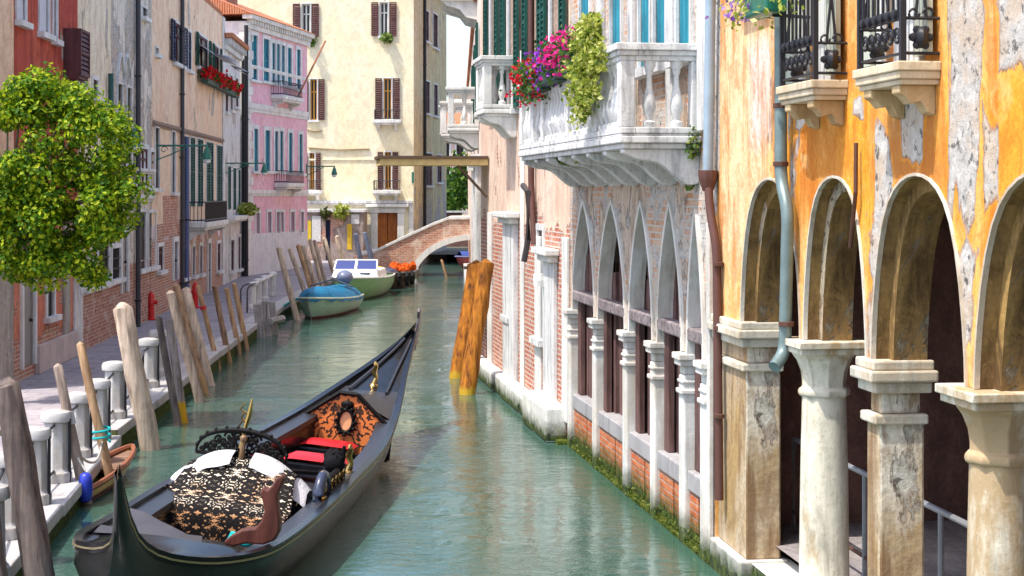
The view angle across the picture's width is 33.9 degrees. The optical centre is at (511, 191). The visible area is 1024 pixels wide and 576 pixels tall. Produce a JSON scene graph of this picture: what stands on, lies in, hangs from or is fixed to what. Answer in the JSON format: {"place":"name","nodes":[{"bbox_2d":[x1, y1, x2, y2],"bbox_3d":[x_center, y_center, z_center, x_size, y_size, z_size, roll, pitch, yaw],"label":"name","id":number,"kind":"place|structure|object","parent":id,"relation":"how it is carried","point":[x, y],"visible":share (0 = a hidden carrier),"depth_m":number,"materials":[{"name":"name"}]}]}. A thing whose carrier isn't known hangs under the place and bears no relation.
{"place":"outdoors","nodes":[
{"label":"outdoors","id":0,"kind":"place"},
{"bbox_2d":[0,284,331,575],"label":"quay wall","id":1,"kind":"structure","parent":0,"point":[130,436],"depth_m":26.23,"materials":[{"name":"stone"}]},
{"bbox_2d":[6,277,330,575],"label":"quay kerb","id":2,"kind":"structure","parent":1,"relation":"on","point":[65,497],"depth_m":22.22,"materials":[{"name":"stone"}]},
{"bbox_2d":[0,483,10,575],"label":"bollard","id":3,"kind":"object","parent":2,"relation":"on","point":[4,492],"visible":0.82,"depth_m":14.35,"materials":[{"name":"stone"}]},
{"bbox_2d":[0,451,16,540],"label":"bollard","id":4,"kind":"object","parent":2,"relation":"on","point":[10,530],"visible":0.34,"depth_m":16.02,"materials":[{"name":"stone"}]},
{"bbox_2d":[29,426,51,505],"bbox_3d":[-5.082,2.910,17.877,0.359,0.820,0.359,0,0,18],"label":"bollard","id":5,"kind":"object","parent":2,"relation":"on","point":[40,435],"visible":0.45,"depth_m":17.78,"materials":[{"name":"stone"}]},
{"bbox_2d":[40,409,71,483],"bbox_3d":[-5.228,2.910,19.260,0.359,0.820,0.359,0,0,-18],"label":"bollard","id":6,"kind":"object","parent":2,"relation":"on","point":[60,419],"visible":0.79,"depth_m":19.14,"materials":[{"name":"stone"}]},
{"bbox_2d":[0,344,158,503],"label":"iron railing","id":7,"kind":"object","parent":2,"relation":"on","point":[50,473],"visible":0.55,"depth_m":19.22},
{"bbox_2d":[69,391,92,458],"bbox_3d":[-5.420,2.910,21.000,0.359,0.820,0.359,0,0,18],"label":"bollard","id":8,"kind":"object","parent":2,"relation":"on","point":[81,410],"visible":0.47,"depth_m":20.89,"materials":[{"name":"stone"}]},
{"bbox_2d":[77,457,92,502],"bbox_3d":[-4.893,3.296,19.221,0.189,0.507,0.156,0,0,0],"label":"boat fender","id":9,"kind":"object","parent":2,"relation":"hanging from","point":[85,480],"visible":0.94,"depth_m":19.16,"materials":[{"name":"plastic"}]},
{"bbox_2d":[84,378,111,441],"bbox_3d":[-5.548,2.910,22.490,0.359,0.820,0.359,0,0,-18],"label":"bollard","id":10,"kind":"object","parent":2,"relation":"on","point":[101,386],"visible":0.37,"depth_m":22.39,"materials":[{"name":"stone"}]},
{"bbox_2d":[102,360,127,419],"bbox_3d":[-5.690,2.830,24.042,0.359,0.820,0.359,0,0,-18],"label":"bollard","id":11,"kind":"object","parent":2,"relation":"on","point":[115,367],"visible":0.79,"depth_m":23.92,"materials":[{"name":"stone"}]},
{"bbox_2d":[138,337,159,387],"bbox_3d":[-6.029,2.830,27.885,0.359,0.820,0.359,0,0,-18],"label":"bollard","id":12,"kind":"object","parent":2,"relation":"on","point":[150,358],"visible":0.7,"depth_m":27.76,"materials":[{"name":"stone"}]},
{"bbox_2d":[253,301,285,337],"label":"plank fender","id":13,"kind":"object","parent":1,"relation":"attached to","point":[265,321],"visible":0.56,"depth_m":41.92,"materials":[{"name":"wood"}]},
{"bbox_2d":[0,260,335,450],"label":"quay pavement","id":14,"kind":"structure","parent":0,"point":[40,394],"depth_m":34.82,"materials":[{"name":"stone"}]},
{"bbox_2d":[0,0,13,379],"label":"peach house","id":15,"kind":"structure","parent":14,"relation":"on","point":[6,287],"depth_m":27.88,"materials":[{"name":"paint"}]},
{"bbox_2d":[14,0,89,380],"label":"red house","id":16,"kind":"structure","parent":14,"relation":"on","point":[46,332],"depth_m":30.87,"materials":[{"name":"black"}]},
{"bbox_2d":[15,0,33,29],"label":"window","id":17,"kind":"structure","parent":16,"relation":"in","point":[19,11],"depth_m":28.91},
{"bbox_2d":[20,277,36,369],"bbox_3d":[-8.493,2.188,29.357,0.155,1.720,1.120,0,0,-3],"label":"door","id":18,"kind":"structure","parent":16,"relation":"in","point":[26,347],"depth_m":29.50,"materials":[{"name":"grey wood"}]},
{"bbox_2d":[37,0,55,41],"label":"window","id":19,"kind":"structure","parent":16,"relation":"in","point":[43,21],"depth_m":30.76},
{"bbox_2d":[43,276,62,323],"bbox_3d":[-8.549,1.880,31.134,0.220,1.035,1.021,0,0,-3],"label":"window","id":20,"kind":"structure","parent":16,"relation":"in","point":[49,318],"depth_m":31.26,"materials":[{"name":"white"}]},
{"bbox_2d":[51,0,63,46],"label":"window","id":21,"kind":"structure","parent":16,"relation":"in","point":[59,43],"depth_m":31.55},
{"bbox_2d":[0,61,154,296],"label":"leafy tree","id":22,"kind":"object","parent":14,"relation":"on","point":[35,211],"visible":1,"depth_m":25.17,"materials":[{"name":"green plant"}]},
{"bbox_2d":[77,0,115,349],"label":"cream house","id":23,"kind":"structure","parent":14,"relation":"on","point":[94,18],"depth_m":35.77,"materials":[{"name":"beige"}]},
{"bbox_2d":[97,244,115,288],"bbox_3d":[-8.838,1.550,36.375,0.220,1.014,1.598,0,0,-3],"label":"window","id":24,"kind":"structure","parent":23,"relation":"in","point":[107,251],"depth_m":36.74,"materials":[{"name":"white"}]},
{"bbox_2d":[108,0,160,337],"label":"weathered house","id":25,"kind":"structure","parent":14,"relation":"on","point":[132,268],"depth_m":40.35,"materials":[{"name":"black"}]},
{"bbox_2d":[110,243,125,284],"bbox_3d":[-8.890,1.604,37.857,0.160,0.885,1.398,0,0,-3],"label":"window","id":26,"kind":"structure","parent":25,"relation":"in","point":[115,252],"depth_m":37.85,"materials":[{"name":"white"}]},
{"bbox_2d":[120,227,129,293],"bbox_3d":[-9.021,1.561,38.925,0.155,1.549,1.019,0,0,-3],"label":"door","id":27,"kind":"structure","parent":25,"relation":"in","point":[122,285],"depth_m":39.30,"materials":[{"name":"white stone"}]},
{"bbox_2d":[141,209,150,273],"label":"window","id":28,"kind":"structure","parent":25,"relation":"in","point":[144,269],"depth_m":41.91,"materials":[{"name":"white"}]},
{"bbox_2d":[141,143,153,189],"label":"window","id":29,"kind":"structure","parent":25,"relation":"in","point":[145,154],"depth_m":42.07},
{"bbox_2d":[147,209,160,271],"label":"window","id":30,"kind":"structure","parent":25,"relation":"in","point":[153,268],"depth_m":42.84,"materials":[{"name":"white"}]},
{"bbox_2d":[152,0,246,316],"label":"apricot house","id":31,"kind":"structure","parent":14,"relation":"on","point":[189,203],"depth_m":49.23,"materials":[{"name":"beige paint"}]},
{"bbox_2d":[154,126,163,191],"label":"window","id":32,"kind":"structure","parent":31,"relation":"in","point":[156,129],"depth_m":44.12,"materials":[{"name":"white"}]},
{"bbox_2d":[170,130,179,195],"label":"window","id":33,"kind":"structure","parent":31,"relation":"in","point":[173,141],"depth_m":47.00,"materials":[{"name":"white"}]},
{"bbox_2d":[172,236,178,280],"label":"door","id":34,"kind":"structure","parent":31,"relation":"in","point":[175,239],"depth_m":47.02,"materials":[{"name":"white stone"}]},
{"bbox_2d":[171,18,187,69],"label":"window","id":35,"kind":"structure","parent":31,"relation":"in","point":[175,25],"depth_m":47.53,"materials":[{"name":"black glass"}]},
{"bbox_2d":[156,144,211,163],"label":"wall lantern","id":36,"kind":"object","parent":31,"relation":"attached to","point":[206,158],"depth_m":43.53,"materials":[{"name":"green paint"}]},
{"bbox_2d":[189,136,195,206],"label":"window","id":37,"kind":"structure","parent":31,"relation":"in","point":[192,140],"depth_m":50.60,"materials":[{"name":"green glass"}]},
{"bbox_2d":[197,137,203,206],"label":"window","id":38,"kind":"structure","parent":31,"relation":"in","point":[200,141],"depth_m":52.45,"materials":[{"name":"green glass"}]},
{"bbox_2d":[196,31,211,71],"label":"window","id":39,"kind":"structure","parent":31,"relation":"in","point":[203,56],"depth_m":53.01,"materials":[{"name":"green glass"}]},
{"bbox_2d":[197,65,221,86],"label":"flower box","id":40,"kind":"object","parent":31,"relation":"attached to","point":[210,76],"visible":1,"depth_m":52.05,"materials":[{"name":"green plant"}]},
{"bbox_2d":[205,140,213,201],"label":"window","id":41,"kind":"structure","parent":31,"relation":"in","point":[209,168],"depth_m":54.98,"materials":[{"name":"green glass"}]},
{"bbox_2d":[216,144,222,200],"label":"window","id":42,"kind":"structure","parent":31,"relation":"in","point":[219,147],"depth_m":57.48,"materials":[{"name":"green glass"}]},
{"bbox_2d":[221,76,243,97],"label":"flower box","id":43,"kind":"object","parent":31,"relation":"attached to","point":[234,89],"visible":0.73,"depth_m":58.47,"materials":[{"name":"green plant"}]},
{"bbox_2d":[224,33,251,283],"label":"narrow house","id":44,"kind":"structure","parent":14,"relation":"on","point":[236,48],"depth_m":61.95,"materials":[{"name":"paint"}]},
{"bbox_2d":[248,272,276,308],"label":"stone balustrade","id":45,"kind":"object","parent":14,"relation":"on","point":[258,291],"visible":0.88,"depth_m":49.61,"materials":[{"name":"stone"}]},
{"bbox_2d":[210,0,325,276],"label":"pink house","id":46,"kind":"structure","parent":14,"relation":"on","point":[276,113],"depth_m":68.00,"materials":[{"name":"pink stucco"},{"name":"white stone"},{"name":"glass"}]},
{"bbox_2d":[249,30,261,83],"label":"window","id":47,"kind":"structure","parent":46,"relation":"in","point":[255,79],"depth_m":66.02,"materials":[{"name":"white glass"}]},
{"bbox_2d":[251,124,261,173],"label":"window","id":48,"kind":"structure","parent":46,"relation":"in","point":[255,127],"depth_m":66.08,"materials":[{"name":"white glass"}]},
{"bbox_2d":[261,34,273,84],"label":"window","id":49,"kind":"structure","parent":46,"relation":"in","point":[265,62],"depth_m":67.27,"materials":[{"name":"white glass"}]},
{"bbox_2d":[264,126,274,173],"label":"window","id":50,"kind":"structure","parent":46,"relation":"in","point":[266,128],"depth_m":67.61,"materials":[{"name":"white glass"}]},
{"bbox_2d":[273,127,282,173],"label":"window","id":51,"kind":"structure","parent":46,"relation":"in","point":[275,129],"depth_m":68.58,"materials":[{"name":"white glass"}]},
{"bbox_2d":[287,129,296,174],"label":"window","id":52,"kind":"structure","parent":46,"relation":"in","point":[289,131],"depth_m":70.57,"materials":[{"name":"white glass"}]},
{"bbox_2d":[295,45,304,92],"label":"window","id":53,"kind":"structure","parent":46,"relation":"in","point":[297,48],"depth_m":71.85,"materials":[{"name":"white glass"}]},
{"bbox_2d":[297,130,306,175],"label":"window","id":54,"kind":"structure","parent":46,"relation":"in","point":[300,137],"depth_m":72.19,"materials":[{"name":"white glass"}]},
{"bbox_2d":[307,209,368,260],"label":"shed","id":55,"kind":"structure","parent":14,"relation":"on","point":[319,228],"depth_m":79.50,"materials":[{"name":"white stone"}]},
{"bbox_2d":[50,255,798,575],"bbox_3d":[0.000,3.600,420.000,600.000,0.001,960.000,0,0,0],"label":"canal water","id":56,"kind":"structure","parent":0,"point":[484,480],"depth_m":21.41,"materials":[{"name":"liquid"}]},
{"bbox_2d":[0,376,54,575],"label":"mooring pole","id":57,"kind":"object","parent":56,"relation":"in","point":[27,505],"visible":1,"depth_m":14.22,"materials":[{"name":"grey wood"}]},
{"bbox_2d":[53,363,91,503],"bbox_3d":[-4.975,3.274,19.434,0.670,2.584,0.156,0,0,0],"label":"mooring pole","id":58,"kind":"object","parent":56,"relation":"in","point":[65,403],"visible":0.5,"depth_m":19.39,"materials":[{"name":"grey wood"}]},
{"bbox_2d":[76,341,113,488],"bbox_3d":[-4.945,3.240,20.435,0.705,2.845,0.138,0,0,0],"label":"mooring pole","id":59,"kind":"object","parent":56,"relation":"in","point":[92,401],"visible":0.59,"depth_m":20.39,"materials":[{"name":"beige wood"}]},
{"bbox_2d":[80,444,136,504],"bbox_3d":[-5.014,3.545,20.633,0.514,0.510,2.669,0,0,2],"label":"painted boat","id":60,"kind":"object","parent":56,"relation":"on","point":[124,455],"visible":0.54,"depth_m":20.90,"materials":[{"name":"wood"}]},
{"bbox_2d":[113,302,160,450],"bbox_3d":[-5.153,3.166,23.491,0.819,3.271,0.443,0,0,0],"label":"mooring pole","id":61,"kind":"object","parent":56,"relation":"in","point":[141,401],"visible":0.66,"depth_m":23.34,"materials":[{"name":"brown wood"}]},
{"bbox_2d":[155,315,181,426],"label":"mooring pole","id":62,"kind":"object","parent":56,"relation":"in","point":[174,405],"visible":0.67,"depth_m":25.76,"materials":[{"name":"grey wood"}]},
{"bbox_2d":[165,317,187,422],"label":"mooring pole","id":63,"kind":"object","parent":56,"relation":"in","point":[173,352],"visible":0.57,"depth_m":26.20,"materials":[{"name":"grey wood"}]},
{"bbox_2d":[166,290,204,402],"bbox_3d":[-5.444,3.208,28.718,0.919,3.079,0.197,0,0,-11],"label":"mooring pole","id":64,"kind":"object","parent":56,"relation":"in","point":[197,392],"visible":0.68,"depth_m":28.64,"materials":[{"name":"brown wood"}]},
{"bbox_2d":[173,283,208,393],"bbox_3d":[-5.596,3.205,30.038,1.086,3.133,0.167,0,0,20],"label":"mooring pole","id":65,"kind":"object","parent":56,"relation":"in","point":[189,334],"visible":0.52,"depth_m":30.06,"materials":[{"name":"brown wood"}]},
{"bbox_2d":[182,287,214,385],"bbox_3d":[-5.701,3.234,31.261,0.978,2.930,0.208,0,0,12],"label":"mooring pole","id":66,"kind":"object","parent":56,"relation":"in","point":[194,321],"visible":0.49,"depth_m":31.22,"materials":[{"name":"brown wood"}]},
{"bbox_2d":[196,285,221,368],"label":"mooring pole","id":67,"kind":"object","parent":56,"relation":"in","point":[203,307],"visible":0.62,"depth_m":34.17,"materials":[{"name":"beige wood"}]},
{"bbox_2d":[212,285,231,362],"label":"mooring pole","id":68,"kind":"object","parent":56,"relation":"in","point":[223,332],"visible":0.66,"depth_m":35.45,"materials":[{"name":"brown wood"}]},
{"bbox_2d":[224,287,241,354],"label":"mooring pole","id":69,"kind":"object","parent":56,"relation":"in","point":[232,319],"visible":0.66,"depth_m":37.20,"materials":[{"name":"beige wood"}]},
{"bbox_2d":[232,282,249,349],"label":"mooring pole","id":70,"kind":"object","parent":56,"relation":"in","point":[240,315],"visible":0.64,"depth_m":38.33,"materials":[{"name":"beige wood"}]},
{"bbox_2d":[72,308,420,575],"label":"gondola","id":71,"kind":"object","parent":56,"relation":"on","point":[281,496],"visible":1,"depth_m":16.67,"materials":[{"name":"paint"}]},
{"bbox_2d":[276,246,299,319],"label":"mooring pole","id":72,"kind":"object","parent":56,"relation":"in","point":[292,301],"visible":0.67,"depth_m":47.18,"materials":[{"name":"brown wood"}]},
{"bbox_2d":[282,270,363,318],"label":"covered boat","id":73,"kind":"object","parent":56,"relation":"on","point":[316,302],"visible":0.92,"depth_m":48.43,"materials":[{"name":"teal fabric"}]},
{"bbox_2d":[330,259,394,299],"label":"motor boat","id":74,"kind":"object","parent":56,"relation":"on","point":[371,279],"visible":0.68,"depth_m":57.18,"materials":[{"name":"white"}]},
{"bbox_2d":[378,261,418,288],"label":"work boat","id":75,"kind":"object","parent":56,"relation":"on","point":[406,274],"visible":0.61,"depth_m":63.29,"materials":[{"name":"rubber"}]},
{"bbox_2d":[449,260,479,378],"bbox_3d":[-0.964,3.135,32.710,0.342,3.594,1.294,0,0,33],"label":"mooring pole","id":76,"kind":"object","parent":56,"relation":"in","point":[462,330],"visible":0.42,"depth_m":32.70,"materials":[{"name":"orange wood"}]},
{"bbox_2d":[459,259,493,394],"bbox_3d":[-0.721,3.113,29.975,0.361,3.811,1.193,0,0,30],"label":"mooring pole","id":77,"kind":"object","parent":56,"relation":"in","point":[472,358],"visible":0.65,"depth_m":30.02,"materials":[{"name":"orange wood"}]},
{"bbox_2d":[430,247,467,254],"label":"land","id":78,"kind":"structure","parent":0,"point":[452,250],"depth_m":90.35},
{"bbox_2d":[238,0,446,262],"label":"yellow house","id":79,"kind":"structure","parent":78,"relation":"on","point":[370,95],"depth_m":82.00,"materials":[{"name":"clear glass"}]},
{"bbox_2d":[293,3,318,36],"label":"window","id":80,"kind":"structure","parent":79,"relation":"in","point":[305,7],"depth_m":81.94,"materials":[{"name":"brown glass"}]},
{"bbox_2d":[307,152,320,188],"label":"window","id":81,"kind":"structure","parent":79,"relation":"in","point":[310,155],"depth_m":81.96,"materials":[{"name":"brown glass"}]},
{"bbox_2d":[307,78,324,121],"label":"window","id":82,"kind":"structure","parent":79,"relation":"in","point":[314,81],"depth_m":81.96,"materials":[{"name":"brown glass"}]},
{"bbox_2d":[371,1,396,37],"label":"window","id":83,"kind":"structure","parent":79,"relation":"in","point":[383,7],"depth_m":81.94,"materials":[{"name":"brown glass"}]},
{"bbox_2d":[375,77,399,119],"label":"window","id":84,"kind":"structure","parent":79,"relation":"in","point":[387,83],"depth_m":81.94,"materials":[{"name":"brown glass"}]},
{"bbox_2d":[366,204,408,248],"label":"door","id":85,"kind":"structure","parent":79,"relation":"in","point":[387,221],"depth_m":81.90,"materials":[{"name":"brown wood"}]},
{"bbox_2d":[378,151,397,188],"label":"window","id":86,"kind":"structure","parent":79,"relation":"in","point":[387,169],"depth_m":81.95,"materials":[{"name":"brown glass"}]},
{"bbox_2d":[357,216,469,272],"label":"bridge","id":87,"kind":"structure","parent":78,"relation":"on","point":[418,246],"depth_m":71.60,"materials":[{"name":"brick"}]},
{"bbox_2d":[447,150,467,210],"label":"garden tree","id":88,"kind":"object","parent":78,"relation":"on","point":[460,177],"visible":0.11,"depth_m":102.60,"materials":[{"name":"green plant"}]},
{"bbox_2d":[447,113,467,215],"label":"distant house","id":89,"kind":"structure","parent":78,"relation":"on","point":[457,148],"depth_m":118.18,"materials":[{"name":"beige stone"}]},
{"bbox_2d":[438,0,480,285],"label":"pale house","id":90,"kind":"structure","parent":78,"relation":"on","point":[465,135],"depth_m":42.07,"materials":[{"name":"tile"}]},
{"bbox_2d":[472,0,569,444],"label":"brick house","id":91,"kind":"structure","parent":78,"relation":"on","point":[525,230],"depth_m":28.34,"materials":[{"name":"paint"}]},
{"bbox_2d":[374,156,488,197],"bbox_3d":[-1.603,-0.291,33.144,2.149,0.818,1.293,0,0,-8],"label":"canopy","id":92,"kind":"object","parent":91,"relation":"attached to","point":[458,161],"visible":1,"depth_m":32.57,"materials":[{"name":"wood"}]},
{"bbox_2d":[483,0,498,103],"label":"window","id":93,"kind":"structure","parent":91,"relation":"in","point":[495,6],"depth_m":32.39,"materials":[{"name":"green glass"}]},
{"bbox_2d":[500,0,518,113],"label":"window","id":94,"kind":"structure","parent":91,"relation":"in","point":[515,110],"depth_m":30.00,"materials":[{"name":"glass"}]},
{"bbox_2d":[521,0,539,82],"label":"window","id":95,"kind":"structure","parent":91,"relation":"in","point":[523,2],"depth_m":27.59,"materials":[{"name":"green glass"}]},
{"bbox_2d":[529,223,544,346],"bbox_3d":[0.415,1.450,26.443,0.160,1.900,0.909,0,0,-8],"label":"window","id":96,"kind":"structure","parent":91,"relation":"in","point":[536,341],"depth_m":26.14,"materials":[{"name":"white stone"}]},
{"bbox_2d":[540,0,565,47],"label":"window","id":97,"kind":"structure","parent":91,"relation":"in","point":[543,3],"depth_m":25.50,"materials":[{"name":"white glass"}]},
{"bbox_2d":[515,0,724,564],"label":"gothic palace","id":98,"kind":"structure","parent":78,"relation":"on","point":[645,415],"depth_m":18.45,"materials":[{"name":"stone"}]},
{"bbox_2d":[499,57,550,110],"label":"balcony flowers","id":99,"kind":"object","parent":98,"relation":"on","point":[526,90],"visible":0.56,"depth_m":21.43,"materials":[{"name":"red plant"}]},
{"bbox_2d":[521,40,566,91],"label":"balcony flowers","id":100,"kind":"object","parent":98,"relation":"on","point":[544,75],"visible":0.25,"depth_m":20.21,"materials":[{"name":"purple plant"}]},
{"bbox_2d":[532,24,576,84],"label":"balcony flowers","id":101,"kind":"object","parent":98,"relation":"on","point":[560,53],"visible":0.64,"depth_m":19.06,"materials":[{"name":"pink plant"}]},
{"bbox_2d":[557,8,608,131],"bbox_3d":[0.740,-1.277,17.699,0.336,1.272,1.809,0,0,-10],"label":"trailing plant","id":102,"kind":"object","parent":98,"relation":"hanging from","point":[586,65],"visible":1,"depth_m":17.42,"materials":[{"name":"green plant"}]},
{"bbox_2d":[609,0,623,45],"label":"window","id":103,"kind":"structure","parent":98,"relation":"in","point":[617,15],"depth_m":20.80,"materials":[{"name":"blue glass"}]},
{"bbox_2d":[635,0,653,79],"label":"window","id":104,"kind":"structure","parent":98,"relation":"in","point":[646,4],"depth_m":19.24,"materials":[{"name":"blue glass"}]},
{"bbox_2d":[642,0,664,75],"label":"window","id":105,"kind":"structure","parent":98,"relation":"in","point":[659,66],"depth_m":18.52,"materials":[{"name":"blue glass"}]},
{"bbox_2d":[664,0,693,68],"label":"window","id":106,"kind":"structure","parent":98,"relation":"in","point":[686,16],"depth_m":17.40,"materials":[{"name":"blue glass"}]},
{"bbox_2d":[706,0,1023,575],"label":"arcade house","id":107,"kind":"structure","parent":78,"relation":"on","point":[869,188],"depth_m":12.34,"materials":[{"name":"plaster"},{"name":"stone"},{"name":"brick"}]},
{"bbox_2d":[704,0,819,32],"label":"hanging planter","id":108,"kind":"object","parent":107,"relation":"attached to","point":[753,10],"visible":0.98,"depth_m":13.27,"materials":[{"name":"green plastic"}]},
{"bbox_2d":[785,0,840,84],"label":"balcony door","id":109,"kind":"structure","parent":107,"relation":"in","point":[823,4],"depth_m":13.02,"materials":[{"name":"white glass"}]},
{"bbox_2d":[791,436,967,575],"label":"handrail","id":110,"kind":"object","parent":107,"relation":"on","point":[942,513],"visible":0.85,"depth_m":13.69,"materials":[{"name":"metal"}]},
{"bbox_2d":[864,0,932,67],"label":"balcony door","id":111,"kind":"structure","parent":107,"relation":"in","point":[910,3],"depth_m":11.18,"materials":[{"name":"white glass"}]},
{"bbox_2d":[447,15,469,100],"label":"sky","id":112,"kind":"structure","parent":0,"point":[458,34],"materials":[{"name":"white"}]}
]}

